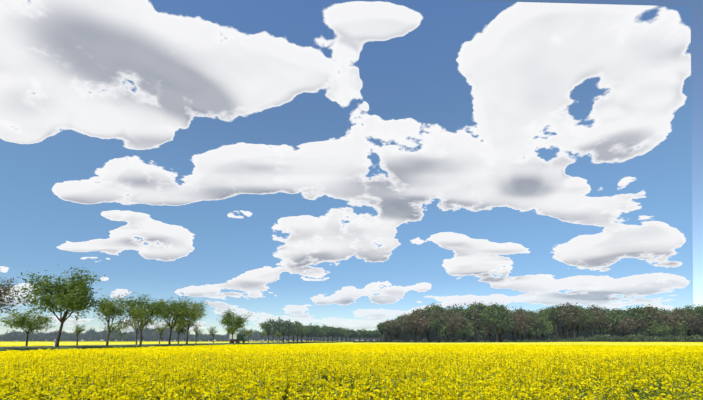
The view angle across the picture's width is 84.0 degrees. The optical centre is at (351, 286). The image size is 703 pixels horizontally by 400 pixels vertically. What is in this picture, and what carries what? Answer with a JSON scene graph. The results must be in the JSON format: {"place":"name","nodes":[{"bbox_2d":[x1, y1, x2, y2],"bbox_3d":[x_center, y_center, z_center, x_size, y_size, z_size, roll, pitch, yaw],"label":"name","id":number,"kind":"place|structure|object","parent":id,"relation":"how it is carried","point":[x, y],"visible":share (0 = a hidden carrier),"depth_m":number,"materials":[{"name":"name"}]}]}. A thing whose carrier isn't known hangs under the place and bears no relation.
{"place":"outdoors","nodes":[
{"label":"outdoors","id":0,"kind":"place"},
{"bbox_2d":[10,341,345,346],"bbox_3d":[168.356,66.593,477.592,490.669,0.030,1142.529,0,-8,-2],"label":"road asphalt","id":1,"kind":"structure","parent":0,"point":[132,344],"depth_m":65.55,"materials":[{"name":"grey asphalt"}]},
{"bbox_2d":[229,334,245,342],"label":"truck","id":2,"kind":"object","parent":1,"relation":"on","point":[240,337],"visible":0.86,"depth_m":127.75,"materials":[{"name":"green"}]},
{"bbox_2d":[0,341,383,351],"bbox_3d":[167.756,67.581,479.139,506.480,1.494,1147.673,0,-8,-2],"label":"road embankment","id":3,"kind":"structure","parent":0,"point":[53,347],"depth_m":68.91,"materials":[{"name":"green plant"}]},
{"bbox_2d":[0,277,22,312],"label":"avenue tree","id":4,"kind":"object","parent":3,"relation":"on","point":[5,290],"visible":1,"depth_m":45.51,"materials":[{"name":"green plant"}]},
{"bbox_2d":[0,307,56,345],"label":"avenue tree","id":5,"kind":"object","parent":3,"relation":"on","point":[21,321],"visible":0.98,"depth_m":58.82,"materials":[{"name":"green plant"}]},
{"bbox_2d":[5,265,108,346],"bbox_3d":[-40.174,2.761,53.778,14.267,11.376,11.012,-6,-10,37],"label":"avenue tree","id":6,"kind":"object","parent":3,"relation":"on","point":[73,295],"visible":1,"depth_m":52.74,"materials":[{"name":"green plant"}]},
{"bbox_2d":[72,322,87,344],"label":"avenue tree","id":7,"kind":"object","parent":3,"relation":"on","point":[78,330],"visible":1,"depth_m":69.31,"materials":[{"name":"green plant"}]},
{"bbox_2d":[93,295,148,345],"bbox_3d":[-38.855,5.479,64.368,9.098,8.834,8.055,0,-8,-2],"label":"avenue tree","id":8,"kind":"object","parent":3,"relation":"on","point":[110,311],"visible":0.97,"depth_m":64.70,"materials":[{"name":"green plant"}]},
{"bbox_2d":[128,319,149,343],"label":"avenue tree","id":9,"kind":"object","parent":3,"relation":"on","point":[137,328],"visible":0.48,"depth_m":86.07,"materials":[{"name":"green plant"}]},
{"bbox_2d":[118,291,172,344],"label":"avenue tree","id":10,"kind":"object","parent":3,"relation":"on","point":[153,308],"visible":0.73,"depth_m":72.35,"materials":[{"name":"green plant"}]},
{"bbox_2d":[153,323,167,343],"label":"avenue tree","id":11,"kind":"object","parent":3,"relation":"on","point":[160,329],"visible":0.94,"depth_m":95.23,"materials":[{"name":"green plant"}]},
{"bbox_2d":[148,294,201,344],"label":"avenue tree","id":12,"kind":"object","parent":3,"relation":"on","point":[179,309],"visible":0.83,"depth_m":82.47,"materials":[{"name":"green plant"}]},
{"bbox_2d":[165,316,193,343],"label":"avenue tree","id":13,"kind":"object","parent":3,"relation":"on","point":[180,330],"visible":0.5,"depth_m":104.04,"materials":[{"name":"green plant"}]},
{"bbox_2d":[165,298,209,343],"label":"avenue tree","id":14,"kind":"object","parent":3,"relation":"on","point":[197,310],"visible":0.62,"depth_m":90.56,"materials":[{"name":"green plant"}]},
{"bbox_2d":[192,327,202,342],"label":"avenue tree","id":15,"kind":"object","parent":3,"relation":"on","point":[196,331],"visible":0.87,"depth_m":113.69,"materials":[{"name":"green plant"}]},
{"bbox_2d":[218,308,251,343],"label":"avenue tree","id":16,"kind":"object","parent":3,"relation":"on","point":[236,324],"visible":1,"depth_m":116.23,"materials":[{"name":"green plant"}]},
{"bbox_2d":[259,318,275,341],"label":"avenue tree","id":17,"kind":"object","parent":3,"relation":"on","point":[264,326],"visible":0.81,"depth_m":186.04,"materials":[{"name":"green plant"}]},
{"bbox_2d":[267,317,292,341],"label":"avenue tree","id":18,"kind":"object","parent":3,"relation":"on","point":[281,327],"visible":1,"depth_m":178.06,"materials":[{"name":"green plant"}]},
{"bbox_2d":[292,321,306,341],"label":"avenue tree","id":19,"kind":"object","parent":3,"relation":"on","point":[298,328],"visible":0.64,"depth_m":198.59,"materials":[{"name":"green plant"}]},
{"bbox_2d":[302,323,319,341],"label":"avenue tree","id":20,"kind":"object","parent":3,"relation":"on","point":[312,331],"visible":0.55,"depth_m":225.71,"materials":[{"name":"green plant"}]},
{"bbox_2d":[321,324,331,341],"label":"avenue tree","id":21,"kind":"object","parent":3,"relation":"on","point":[326,328],"visible":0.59,"depth_m":258.56,"materials":[{"name":"green plant"}]},
{"bbox_2d":[331,326,339,341],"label":"avenue tree","id":22,"kind":"object","parent":3,"relation":"on","point":[337,331],"visible":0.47,"depth_m":275.21,"materials":[{"name":"green plant"}]},
{"bbox_2d":[344,327,354,341],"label":"avenue tree","id":23,"kind":"object","parent":3,"relation":"on","point":[350,331],"visible":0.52,"depth_m":307.32,"materials":[{"name":"green plant"}]},
{"bbox_2d":[0,0,690,332],"bbox_3d":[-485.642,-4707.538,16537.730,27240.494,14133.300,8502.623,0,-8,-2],"label":"cloud","id":24,"kind":"structure","parent":0,"point":[525,68],"depth_m":16799.27,"materials":[{"name":"white"}]},
{"bbox_2d":[0,341,702,396],"bbox_3d":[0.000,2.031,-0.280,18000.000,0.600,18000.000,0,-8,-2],"label":"ground","id":25,"kind":"structure","parent":0,"point":[195,341],"depth_m":846.68,"materials":[{"name":"green plant"}]},
{"bbox_2d":[3,329,18,341],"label":"tree","id":26,"kind":"object","parent":25,"relation":"on","point":[12,335],"visible":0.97,"depth_m":432.55,"materials":[{"name":"green plant"}]},
{"bbox_2d":[16,330,29,341],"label":"tree","id":27,"kind":"object","parent":25,"relation":"on","point":[20,333],"visible":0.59,"depth_m":436.74,"materials":[{"name":"green plant"}]},
{"bbox_2d":[25,333,36,340],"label":"tree","id":28,"kind":"object","parent":25,"relation":"on","point":[31,336],"visible":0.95,"depth_m":434.52,"materials":[{"name":"green plant"}]},
{"bbox_2d":[82,327,95,341],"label":"tree","id":29,"kind":"object","parent":25,"relation":"on","point":[87,332],"visible":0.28,"depth_m":446.67,"materials":[{"name":"green plant"}]},
{"bbox_2d":[99,329,107,341],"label":"tree","id":30,"kind":"object","parent":25,"relation":"on","point":[103,333],"visible":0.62,"depth_m":444.46,"materials":[{"name":"green plant"}]},
{"bbox_2d":[106,329,120,341],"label":"tree","id":31,"kind":"object","parent":25,"relation":"on","point":[112,335],"visible":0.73,"depth_m":441.54,"materials":[{"name":"green plant"}]},
{"bbox_2d":[128,331,139,341],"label":"tree","id":32,"kind":"object","parent":25,"relation":"on","point":[131,334],"visible":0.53,"depth_m":446.26,"materials":[{"name":"green plant"}]},
{"bbox_2d":[133,326,150,338],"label":"tree","id":33,"kind":"object","parent":25,"relation":"on","point":[138,334],"visible":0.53,"depth_m":445.80,"materials":[{"name":"green plant"}]},
{"bbox_2d":[142,328,152,341],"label":"tree","id":34,"kind":"object","parent":25,"relation":"on","point":[147,335],"visible":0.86,"depth_m":446.83,"materials":[{"name":"green plant"}]},
{"bbox_2d":[149,327,159,340],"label":"tree","id":35,"kind":"object","parent":25,"relation":"on","point":[155,333],"visible":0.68,"depth_m":448.87,"materials":[{"name":"green plant"}]},
{"bbox_2d":[153,327,169,341],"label":"tree","id":36,"kind":"object","parent":25,"relation":"on","point":[166,331],"visible":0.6,"depth_m":448.41,"materials":[{"name":"green plant"}]},
{"bbox_2d":[169,329,181,341],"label":"tree","id":37,"kind":"object","parent":25,"relation":"on","point":[174,335],"visible":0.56,"depth_m":450.20,"materials":[{"name":"green plant"}]},
{"bbox_2d":[0,341,702,399],"bbox_3d":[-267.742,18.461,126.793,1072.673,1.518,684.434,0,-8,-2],"label":"rapeseed","id":38,"kind":"object","parent":25,"relation":"on","point":[691,353],"depth_m":6.03,"materials":[{"name":"plant"}]},
{"bbox_2d":[376,321,385,337],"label":"tree","id":39,"kind":"object","parent":25,"relation":"on","point":[379,327],"visible":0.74,"depth_m":274.93,"materials":[{"name":"green plant"}]},
{"bbox_2d":[381,318,397,336],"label":"tree","id":40,"kind":"object","parent":25,"relation":"on","point":[389,327],"visible":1,"depth_m":270.62,"materials":[{"name":"green plant"}]},
{"bbox_2d":[383,332,395,341],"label":"wood undergrowth","id":41,"kind":"object","parent":25,"relation":"on","point":[392,337],"visible":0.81,"depth_m":278.47,"materials":[{"name":"green plant"}]},
{"bbox_2d":[391,320,406,338],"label":"tree","id":42,"kind":"object","parent":25,"relation":"on","point":[396,331],"visible":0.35,"depth_m":274.96,"materials":[{"name":"green plant"}]},
{"bbox_2d":[396,319,404,342],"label":"tree","id":43,"kind":"object","parent":25,"relation":"on","point":[401,323],"visible":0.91,"depth_m":272.96,"materials":[{"name":"green plant"}]},
{"bbox_2d":[402,331,412,342],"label":"wood undergrowth","id":44,"kind":"object","parent":25,"relation":"on","point":[406,339],"visible":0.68,"depth_m":277.83,"materials":[{"name":"green plant"}]},
{"bbox_2d":[406,331,421,341],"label":"wood undergrowth","id":45,"kind":"object","parent":25,"relation":"on","point":[414,338],"visible":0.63,"depth_m":276.71,"materials":[{"name":"green plant"}]},
{"bbox_2d":[403,311,430,341],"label":"tree","id":46,"kind":"object","parent":25,"relation":"on","point":[412,321],"visible":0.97,"depth_m":267.73,"materials":[{"name":"brown plant"}]},
{"bbox_2d":[411,308,428,338],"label":"tree","id":47,"kind":"object","parent":25,"relation":"on","point":[422,314],"visible":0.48,"depth_m":270.69,"materials":[{"name":"green plant"}]},
{"bbox_2d":[425,312,438,342],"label":"tree","id":48,"kind":"object","parent":25,"relation":"on","point":[432,324],"visible":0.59,"depth_m":270.78,"materials":[{"name":"green plant"}]},
{"bbox_2d":[423,303,445,313],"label":"tree","id":49,"kind":"object","parent":25,"relation":"on","point":[430,309],"visible":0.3,"depth_m":279.77,"materials":[{"name":"green plant"}]},
{"bbox_2d":[430,307,445,342],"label":"tree","id":50,"kind":"object","parent":25,"relation":"on","point":[437,316],"visible":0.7,"depth_m":271.93,"materials":[{"name":"green plant"}]},
{"bbox_2d":[430,330,445,342],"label":"wood undergrowth","id":51,"kind":"object","parent":25,"relation":"on","point":[440,337],"visible":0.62,"depth_m":276.53,"materials":[{"name":"green plant"}]},
{"bbox_2d":[433,320,451,337],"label":"tree","id":52,"kind":"object","parent":25,"relation":"on","point":[440,330],"visible":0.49,"depth_m":273.70,"materials":[{"name":"green plant"}]},
{"bbox_2d":[438,306,456,342],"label":"tree","id":53,"kind":"object","parent":25,"relation":"on","point":[447,313],"visible":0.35,"depth_m":274.03,"materials":[{"name":"green plant"}]},
{"bbox_2d":[440,313,454,342],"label":"tree","id":54,"kind":"object","parent":25,"relation":"on","point":[444,325],"visible":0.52,"depth_m":273.19,"materials":[{"name":"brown plant"}]},
{"bbox_2d":[442,312,466,342],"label":"tree","id":55,"kind":"object","parent":25,"relation":"on","point":[457,322],"visible":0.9,"depth_m":268.71,"materials":[{"name":"brown plant"}]},
{"bbox_2d":[447,304,465,314],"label":"tree","id":56,"kind":"object","parent":25,"relation":"on","point":[455,309],"visible":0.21,"depth_m":287.59,"materials":[{"name":"green plant"}]},
{"bbox_2d":[452,333,472,341],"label":"wood undergrowth","id":57,"kind":"object","parent":25,"relation":"on","point":[465,339],"visible":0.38,"depth_m":275.49,"materials":[{"name":"green plant"}]},
{"bbox_2d":[451,319,476,339],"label":"tree","id":58,"kind":"object","parent":25,"relation":"on","point":[468,328],"visible":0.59,"depth_m":272.71,"materials":[{"name":"green plant"}]},
{"bbox_2d":[457,307,480,339],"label":"tree","id":59,"kind":"object","parent":25,"relation":"on","point":[466,311],"visible":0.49,"depth_m":276.98,"materials":[{"name":"green plant"}]},
{"bbox_2d":[467,326,481,341],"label":"wood undergrowth","id":60,"kind":"object","parent":25,"relation":"on","point":[475,339],"visible":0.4,"depth_m":277.55,"materials":[{"name":"green plant"}]},
{"bbox_2d":[466,309,484,341],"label":"tree","id":61,"kind":"object","parent":25,"relation":"on","point":[476,319],"visible":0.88,"depth_m":274.63,"materials":[{"name":"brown plant"}]},
{"bbox_2d":[463,300,488,311],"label":"tree","id":62,"kind":"object","parent":25,"relation":"on","point":[481,306],"visible":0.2,"depth_m":286.07,"materials":[{"name":"green plant"}]},
{"bbox_2d":[478,313,496,340],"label":"tree","id":63,"kind":"object","parent":25,"relation":"on","point":[488,327],"visible":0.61,"depth_m":272.01,"materials":[{"name":"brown plant"}]},
{"bbox_2d":[478,317,500,339],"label":"tree","id":64,"kind":"object","parent":25,"relation":"on","point":[482,330],"visible":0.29,"depth_m":274.38,"materials":[{"name":"green plant"}]},
{"bbox_2d":[478,302,516,340],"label":"tree","id":65,"kind":"object","parent":25,"relation":"on","point":[494,312],"visible":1,"depth_m":264.96,"materials":[{"name":"green plant"}]},
{"bbox_2d":[494,329,511,341],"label":"wood undergrowth","id":66,"kind":"object","parent":25,"relation":"on","point":[506,335],"visible":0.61,"depth_m":278.62,"materials":[{"name":"green plant"}]},
{"bbox_2d":[493,316,516,340],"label":"tree","id":67,"kind":"object","parent":25,"relation":"on","point":[503,325],"visible":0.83,"depth_m":265.27,"materials":[{"name":"green plant"}]},
{"bbox_2d":[510,332,527,340],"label":"wood undergrowth","id":68,"kind":"object","parent":25,"relation":"on","point":[520,336],"visible":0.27,"depth_m":279.04,"materials":[{"name":"green plant"}]},
{"bbox_2d":[509,313,529,339],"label":"tree","id":69,"kind":"object","parent":25,"relation":"on","point":[519,323],"visible":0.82,"depth_m":268.80,"materials":[{"name":"brown plant"}]},
{"bbox_2d":[510,308,538,339],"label":"tree","id":70,"kind":"object","parent":25,"relation":"on","point":[525,316],"visible":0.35,"depth_m":272.69,"materials":[{"name":"green plant"}]},
{"bbox_2d":[516,320,540,339],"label":"tree","id":71,"kind":"object","parent":25,"relation":"on","point":[528,329],"visible":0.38,"depth_m":274.65,"materials":[{"name":"green plant"}]},
{"bbox_2d":[526,311,538,339],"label":"tree","id":72,"kind":"object","parent":25,"relation":"on","point":[530,316],"visible":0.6,"depth_m":273.10,"materials":[{"name":"green plant"}]},
{"bbox_2d":[528,311,552,339],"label":"tree","id":73,"kind":"object","parent":25,"relation":"on","point":[537,320],"visible":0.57,"depth_m":272.33,"materials":[{"name":"green plant"}]},
{"bbox_2d":[534,315,553,338],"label":"tree","id":74,"kind":"object","parent":25,"relation":"on","point":[546,331],"visible":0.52,"depth_m":273.49,"materials":[{"name":"green plant"}]},
{"bbox_2d":[535,305,560,339],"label":"tree","id":75,"kind":"object","parent":25,"relation":"on","point":[552,313],"visible":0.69,"depth_m":276.72,"materials":[{"name":"green plant"}]},
{"bbox_2d":[554,302,583,337],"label":"tree","id":76,"kind":"object","parent":25,"relation":"on","point":[569,320],"visible":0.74,"depth_m":271.15,"materials":[{"name":"brown plant"}]},
{"bbox_2d":[557,302,582,339],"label":"tree","id":77,"kind":"object","parent":25,"relation":"on","point":[567,314],"visible":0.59,"depth_m":271.37,"materials":[{"name":"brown plant"}]},
{"bbox_2d":[559,326,584,338],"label":"wood undergrowth","id":78,"kind":"object","parent":25,"relation":"on","point":[575,332],"visible":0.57,"depth_m":278.02,"materials":[{"name":"green plant"}]},
{"bbox_2d":[575,305,584,337],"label":"tree","id":79,"kind":"object","parent":25,"relation":"on","point":[578,324],"visible":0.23,"depth_m":274.61,"materials":[{"name":"green plant"}]},
{"bbox_2d":[580,307,596,338],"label":"tree","id":80,"kind":"object","parent":25,"relation":"on","point":[588,317],"visible":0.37,"depth_m":275.57,"materials":[{"name":"green plant"}]},
{"bbox_2d":[583,303,604,313],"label":"tree","id":81,"kind":"object","parent":25,"relation":"on","point":[596,309],"visible":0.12,"depth_m":286.30,"materials":[{"name":"green plant"}]},
{"bbox_2d":[586,308,603,334],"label":"tree","id":82,"kind":"object","parent":25,"relation":"on","point":[590,326],"visible":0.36,"depth_m":277.03,"materials":[{"name":"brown plant"}]},
{"bbox_2d":[587,309,609,335],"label":"tree","id":83,"kind":"object","parent":25,"relation":"on","point":[603,320],"visible":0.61,"depth_m":276.36,"materials":[{"name":"green plant"}]},
{"bbox_2d":[593,334,605,341],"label":"shrub","id":84,"kind":"object","parent":25,"relation":"on","point":[601,338],"visible":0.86,"depth_m":268.79,"materials":[{"name":"green plant"}]},
{"bbox_2d":[590,324,613,334],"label":"tree","id":85,"kind":"object","parent":25,"relation":"on","point":[603,329],"visible":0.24,"depth_m":281.25,"materials":[{"name":"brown plant"}]},
{"bbox_2d":[601,312,614,333],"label":"tree","id":86,"kind":"object","parent":25,"relation":"on","point":[609,326],"visible":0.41,"depth_m":276.69,"materials":[{"name":"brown plant"}]},
{"bbox_2d":[603,334,614,341],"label":"shrub","id":87,"kind":"object","parent":25,"relation":"on","point":[609,339],"visible":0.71,"depth_m":268.71,"materials":[{"name":"green plant"}]},
{"bbox_2d":[606,310,625,336],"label":"tree","id":88,"kind":"object","parent":25,"relation":"on","point":[616,319],"visible":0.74,"depth_m":276.21,"materials":[{"name":"green plant"}]},
{"bbox_2d":[612,335,625,341],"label":"shrub","id":89,"kind":"object","parent":25,"relation":"on","point":[618,339],"visible":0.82,"depth_m":267.90,"materials":[{"name":"green plant"}]},
{"bbox_2d":[613,315,640,335],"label":"tree","id":90,"kind":"object","parent":25,"relation":"on","point":[628,323],"visible":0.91,"depth_m":273.38,"materials":[{"name":"brown plant"}]},
{"bbox_2d":[620,313,636,335],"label":"tree","id":91,"kind":"object","parent":25,"relation":"on","point":[624,316],"visible":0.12,"depth_m":280.24,"materials":[{"name":"green plant"}]},
{"bbox_2d":[627,334,641,341],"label":"shrub","id":92,"kind":"object","parent":25,"relation":"on","point":[632,338],"visible":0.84,"depth_m":268.28,"materials":[{"name":"green plant"}]},
{"bbox_2d":[622,314,647,333],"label":"tree","id":93,"kind":"object","parent":25,"relation":"on","point":[640,324],"visible":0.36,"depth_m":278.74,"materials":[{"name":"brown plant"}]},
{"bbox_2d":[622,305,649,328],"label":"tree","id":94,"kind":"object","parent":25,"relation":"on","point":[634,314],"visible":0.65,"depth_m":281.51,"materials":[{"name":"green plant"}]},
{"bbox_2d":[632,329,646,337],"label":"wood undergrowth","id":95,"kind":"object","parent":25,"relation":"on","point":[641,331],"visible":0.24,"depth_m":280.25,"materials":[{"name":"green plant"}]},
{"bbox_2d":[634,334,648,341],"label":"shrub","id":96,"kind":"object","parent":25,"relation":"on","point":[643,338],"visible":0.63,"depth_m":268.56,"materials":[{"name":"green plant"}]},
{"bbox_2d":[639,304,664,336],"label":"tree","id":97,"kind":"object","parent":25,"relation":"on","point":[651,311],"visible":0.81,"depth_m":276.67,"materials":[{"name":"green plant"}]},
{"bbox_2d":[644,319,675,336],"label":"tree","id":98,"kind":"object","parent":25,"relation":"on","point":[660,329],"visible":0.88,"depth_m":275.94,"materials":[{"name":"green plant"}]},
{"bbox_2d":[659,334,678,341],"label":"shrub","id":99,"kind":"object","parent":25,"relation":"on","point":[670,338],"visible":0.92,"depth_m":268.94,"materials":[{"name":"green plant"}]},
{"bbox_2d":[655,310,686,328],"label":"tree","id":100,"kind":"object","parent":25,"relation":"on","point":[670,318],"visible":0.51,"depth_m":275.21,"materials":[{"name":"brown plant"}]},
{"bbox_2d":[666,320,691,335],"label":"tree","id":101,"kind":"object","parent":25,"relation":"on","point":[679,327],"visible":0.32,"depth_m":274.89,"materials":[{"name":"green plant"}]},
{"bbox_2d":[666,309,691,335],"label":"tree","id":102,"kind":"object","parent":25,"relation":"on","point":[679,318],"visible":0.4,"depth_m":276.32,"materials":[{"name":"green plant"}]},
{"bbox_2d":[670,306,696,335],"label":"tree","id":103,"kind":"object","parent":25,"relation":"on","point":[688,316],"visible":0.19,"depth_m":277.39,"materials":[{"name":"green plant"}]},
{"bbox_2d":[678,334,689,341],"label":"shrub","id":104,"kind":"object","parent":25,"relation":"on","point":[685,339],"visible":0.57,"depth_m":270.29,"materials":[{"name":"green plant"}]},
{"bbox_2d":[683,310,701,335],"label":"tree","id":105,"kind":"object","parent":25,"relation":"on","point":[691,324],"visible":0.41,"depth_m":276.14,"materials":[{"name":"green plant"}]},
{"bbox_2d":[685,303,702,333],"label":"tree","id":106,"kind":"object","parent":25,"relation":"on","point":[688,308],"visible":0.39,"depth_m":281.38,"materials":[{"name":"green plant"}]},
{"bbox_2d":[690,334,702,341],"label":"shrub","id":107,"kind":"object","parent":25,"relation":"on","point":[699,338],"visible":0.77,"depth_m":271.46,"materials":[{"name":"green plant"}]},
{"bbox_2d":[691,314,702,334],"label":"tree","id":108,"kind":"object","parent":25,"relation":"on","point":[699,328],"visible":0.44,"depth_m":276.53,"materials":[{"name":"green plant"}]},
{"bbox_2d":[691,304,702,322],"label":"tree","id":109,"kind":"object","parent":25,"relation":"on","point":[700,309],"visible":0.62,"depth_m":277.59,"materials":[{"name":"green plant"}]},
{"bbox_2d":[0,0,702,340],"label":"sky","id":110,"kind":"structure","parent":0,"point":[415,75],"materials":[{"name":"blue"}]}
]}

